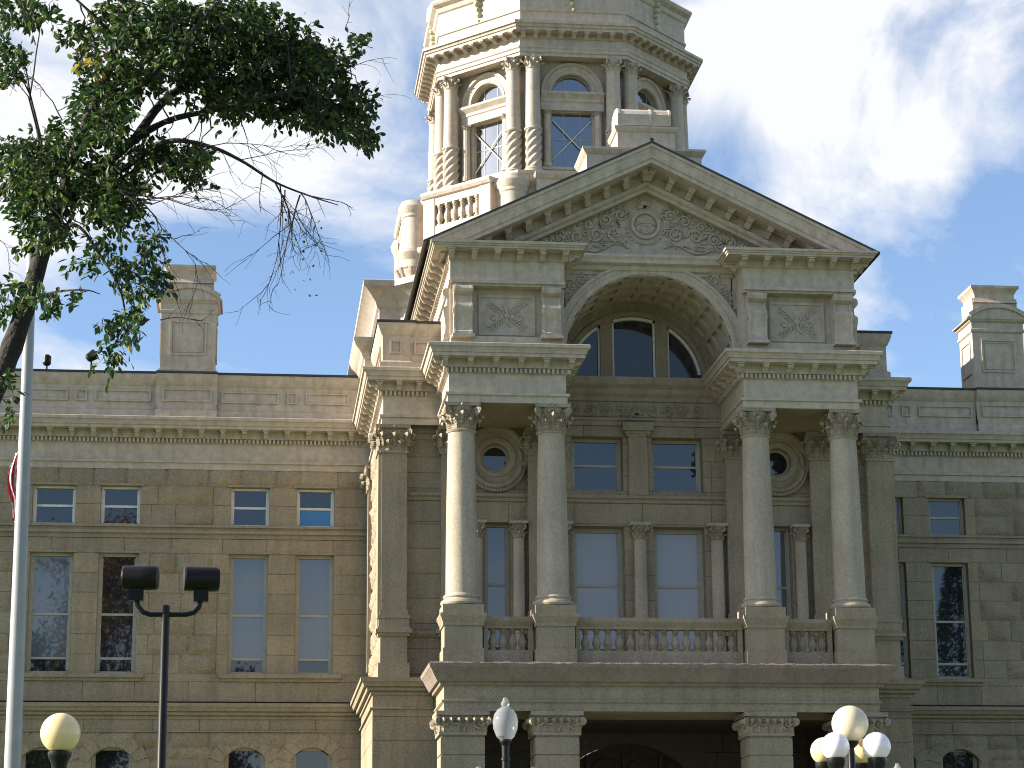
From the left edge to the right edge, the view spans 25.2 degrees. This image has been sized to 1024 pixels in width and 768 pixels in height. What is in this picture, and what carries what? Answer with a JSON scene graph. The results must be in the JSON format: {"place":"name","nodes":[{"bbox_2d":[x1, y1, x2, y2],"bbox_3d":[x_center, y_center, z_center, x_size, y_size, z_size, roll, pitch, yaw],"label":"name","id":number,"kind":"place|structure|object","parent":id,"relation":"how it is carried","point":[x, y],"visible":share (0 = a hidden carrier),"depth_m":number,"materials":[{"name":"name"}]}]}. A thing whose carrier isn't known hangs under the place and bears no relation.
{"place":"outdoors","nodes":[
{"label":"outdoors","id":0,"kind":"place"},
{"bbox_2d":[0,0,1023,756],"label":"sky","id":1,"kind":"structure","parent":0,"point":[896,127],"materials":[{"name":"blue"}]},
{"label":"lawn","id":2,"kind":"structure","parent":0,"visible":0},
{"bbox_2d":[4,208,37,767],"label":"flagpole","id":3,"kind":"object","parent":2,"relation":"on","point":[13,731],"visible":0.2,"depth_m":24.76,"materials":[{"name":"metal"}]},
{"bbox_2d":[7,452,17,522],"bbox_3d":[-5.501,1.121,25.211,0.131,0.818,0.090,1,-14,-6],"label":"flag","id":4,"kind":"object","parent":3,"relation":"attached to","point":[11,478],"visible":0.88,"depth_m":25.20,"materials":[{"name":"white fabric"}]},
{"bbox_2d":[40,713,80,767],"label":"street lamp","id":5,"kind":"object","parent":2,"relation":"on","point":[60,733],"visible":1,"depth_m":23.32,"materials":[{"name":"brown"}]},
{"bbox_2d":[121,565,219,767],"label":"floodlight post","id":6,"kind":"object","parent":2,"relation":"on","point":[200,582],"visible":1,"depth_m":27.82,"materials":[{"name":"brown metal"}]},
{"bbox_2d":[0,0,410,433],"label":"elm tree","id":7,"kind":"object","parent":2,"relation":"on","point":[292,60],"visible":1,"depth_m":18.60,"materials":[{"name":"green plant"}]},
{"bbox_2d":[500,739,510,767],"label":"street lamp","id":8,"kind":"object","parent":2,"relation":"on","point":[505,745],"visible":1,"depth_m":39.83,"materials":[{"name":"black metal"}]},
{"bbox_2d":[0,0,1023,767],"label":"capitol building","id":9,"kind":"structure","parent":2,"relation":"on","point":[618,436],"depth_m":65.47,"materials":[{"name":"stone"}]},
{"bbox_2d":[22,748,51,767],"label":"window","id":10,"kind":"structure","parent":9,"relation":"in","point":[37,758],"depth_m":67.42,"materials":[{"name":"glass"}]},
{"bbox_2d":[43,354,50,368],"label":"spotlight","id":11,"kind":"object","parent":9,"relation":"on","point":[46,360],"visible":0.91,"depth_m":70.66,"materials":[{"name":"brown metal"}]},
{"bbox_2d":[26,553,73,672],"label":"window","id":12,"kind":"structure","parent":9,"relation":"in","point":[51,574],"depth_m":68.50,"materials":[{"name":"glass"}]},
{"bbox_2d":[32,486,75,522],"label":"window","id":13,"kind":"structure","parent":9,"relation":"in","point":[51,504],"depth_m":69.30,"materials":[{"name":"blue glass"}]},
{"bbox_2d":[86,349,97,369],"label":"spotlight","id":14,"kind":"object","parent":9,"relation":"on","point":[89,358],"visible":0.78,"depth_m":70.83,"materials":[{"name":"brown metal"}]},
{"bbox_2d":[92,748,131,767],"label":"window","id":15,"kind":"structure","parent":9,"relation":"in","point":[109,757],"depth_m":67.66,"materials":[{"name":"glass"}]},
{"bbox_2d":[95,554,138,672],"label":"window","id":16,"kind":"structure","parent":9,"relation":"in","point":[116,616],"depth_m":68.66,"materials":[{"name":"glass"}]},
{"bbox_2d":[101,487,140,523],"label":"window","id":17,"kind":"structure","parent":9,"relation":"in","point":[119,505],"depth_m":69.51,"materials":[{"name":"blue glass"}]},
{"bbox_2d":[225,748,264,767],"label":"window","id":18,"kind":"structure","parent":9,"relation":"in","point":[243,757],"depth_m":68.10,"materials":[{"name":"glass"}]},
{"bbox_2d":[227,555,267,673],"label":"window","id":19,"kind":"structure","parent":9,"relation":"in","point":[248,574],"depth_m":69.13,"materials":[{"name":"glass"}]},
{"bbox_2d":[230,489,269,525],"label":"window","id":20,"kind":"structure","parent":9,"relation":"in","point":[249,507],"depth_m":69.95,"materials":[{"name":"blue glass"}]},
{"bbox_2d":[293,748,330,767],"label":"window","id":21,"kind":"structure","parent":9,"relation":"in","point":[307,758],"depth_m":68.31,"materials":[{"name":"glass"}]},
{"bbox_2d":[294,556,333,673],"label":"window","id":22,"kind":"structure","parent":9,"relation":"in","point":[313,646],"depth_m":69.35,"materials":[{"name":"glass"}]},
{"bbox_2d":[296,490,333,526],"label":"window","id":23,"kind":"structure","parent":9,"relation":"in","point":[315,508],"depth_m":70.17,"materials":[{"name":"blue glass"}]},
{"bbox_2d":[475,85,501,177],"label":"drum window","id":24,"kind":"structure","parent":9,"relation":"in","point":[489,136],"depth_m":81.02,"materials":[{"name":"glass"}]},
{"bbox_2d":[482,445,508,470],"bbox_3d":[-0.488,2.129,64.731,0.800,0.800,0.080,1,-14,-6],"label":"round window","id":25,"kind":"structure","parent":9,"relation":"in","point":[494,457],"depth_m":64.74,"materials":[{"name":"glass"}]},
{"bbox_2d":[485,524,509,649],"bbox_3d":[-0.435,6.025,63.863,0.710,4.260,0.070,1,-14,-6],"label":"window","id":26,"kind":"structure","parent":9,"relation":"in","point":[496,536],"depth_m":64.06,"materials":[{"name":"glass"}]},
{"bbox_2d":[552,77,591,166],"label":"drum window","id":27,"kind":"structure","parent":9,"relation":"in","point":[570,133],"depth_m":80.18,"materials":[{"name":"glass"}]},
{"bbox_2d":[575,326,599,375],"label":"lunette window","id":28,"kind":"structure","parent":9,"relation":"in","point":[590,366],"depth_m":65.90,"materials":[{"name":"glass"}]},
{"bbox_2d":[572,439,620,490],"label":"window","id":29,"kind":"structure","parent":9,"relation":"in","point":[596,463],"depth_m":65.22,"materials":[{"name":"glass"}]},
{"bbox_2d":[573,528,623,650],"bbox_3d":[2.405,6.134,64.239,1.460,4.190,0.070,1,-14,-6],"label":"window","id":30,"kind":"structure","parent":9,"relation":"in","point":[597,553],"depth_m":64.44,"materials":[{"name":"glass"}]},
{"bbox_2d":[580,745,677,767],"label":"entrance door","id":31,"kind":"structure","parent":9,"relation":"in","point":[623,756],"depth_m":66.27,"materials":[{"name":"brown wood"}]},
{"bbox_2d":[612,317,655,376],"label":"lunette window","id":32,"kind":"structure","parent":9,"relation":"in","point":[633,339],"depth_m":66.11,"materials":[{"name":"glass"}]},
{"bbox_2d":[638,91,651,106],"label":"drum window","id":33,"kind":"structure","parent":9,"relation":"in","point":[642,97],"depth_m":82.14,"materials":[{"name":"glass"}]},
{"bbox_2d":[652,440,700,491],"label":"window","id":34,"kind":"structure","parent":9,"relation":"in","point":[675,464],"depth_m":65.47,"materials":[{"name":"glass"}]},
{"bbox_2d":[654,529,704,650],"bbox_3d":[4.690,6.180,64.493,1.460,4.190,0.070,1,-14,-6],"label":"window","id":35,"kind":"structure","parent":9,"relation":"in","point":[678,554],"depth_m":64.69,"materials":[{"name":"glass"}]},
{"bbox_2d":[667,327,700,377],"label":"lunette window","id":36,"kind":"structure","parent":9,"relation":"in","point":[682,363],"depth_m":66.19,"materials":[{"name":"glass"}]},
{"bbox_2d":[769,450,789,475],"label":"round window","id":37,"kind":"structure","parent":9,"relation":"in","point":[779,462],"depth_m":65.65,"materials":[{"name":"glass"}]},
{"bbox_2d":[774,528,791,650],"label":"window","id":38,"kind":"structure","parent":9,"relation":"in","point":[781,535],"depth_m":65.02,"materials":[{"name":"glass"}]},
{"bbox_2d":[895,499,901,533],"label":"window","id":39,"kind":"structure","parent":9,"relation":"in","point":[897,501],"depth_m":72.17,"materials":[{"name":"paint"}]},
{"bbox_2d":[898,563,908,677],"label":"window","id":40,"kind":"structure","parent":9,"relation":"in","point":[903,643],"depth_m":71.35,"materials":[{"name":"paint"}]},
{"bbox_2d":[928,499,963,534],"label":"window","id":41,"kind":"structure","parent":9,"relation":"in","point":[945,515],"depth_m":72.36,"materials":[{"name":"glass"}]},
{"bbox_2d":[931,563,971,677],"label":"window","id":42,"kind":"structure","parent":9,"relation":"in","point":[949,582],"depth_m":71.56,"materials":[{"name":"glass"}]},
{"bbox_2d":[942,750,976,767],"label":"window","id":43,"kind":"structure","parent":9,"relation":"in","point":[955,758],"depth_m":70.51,"materials":[{"name":"glass"}]},
{"bbox_2d":[810,706,890,767],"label":"street lamp","id":44,"kind":"object","parent":2,"relation":"on","point":[838,744],"visible":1,"depth_m":24.23,"materials":[{"name":"white glass"}]}
]}

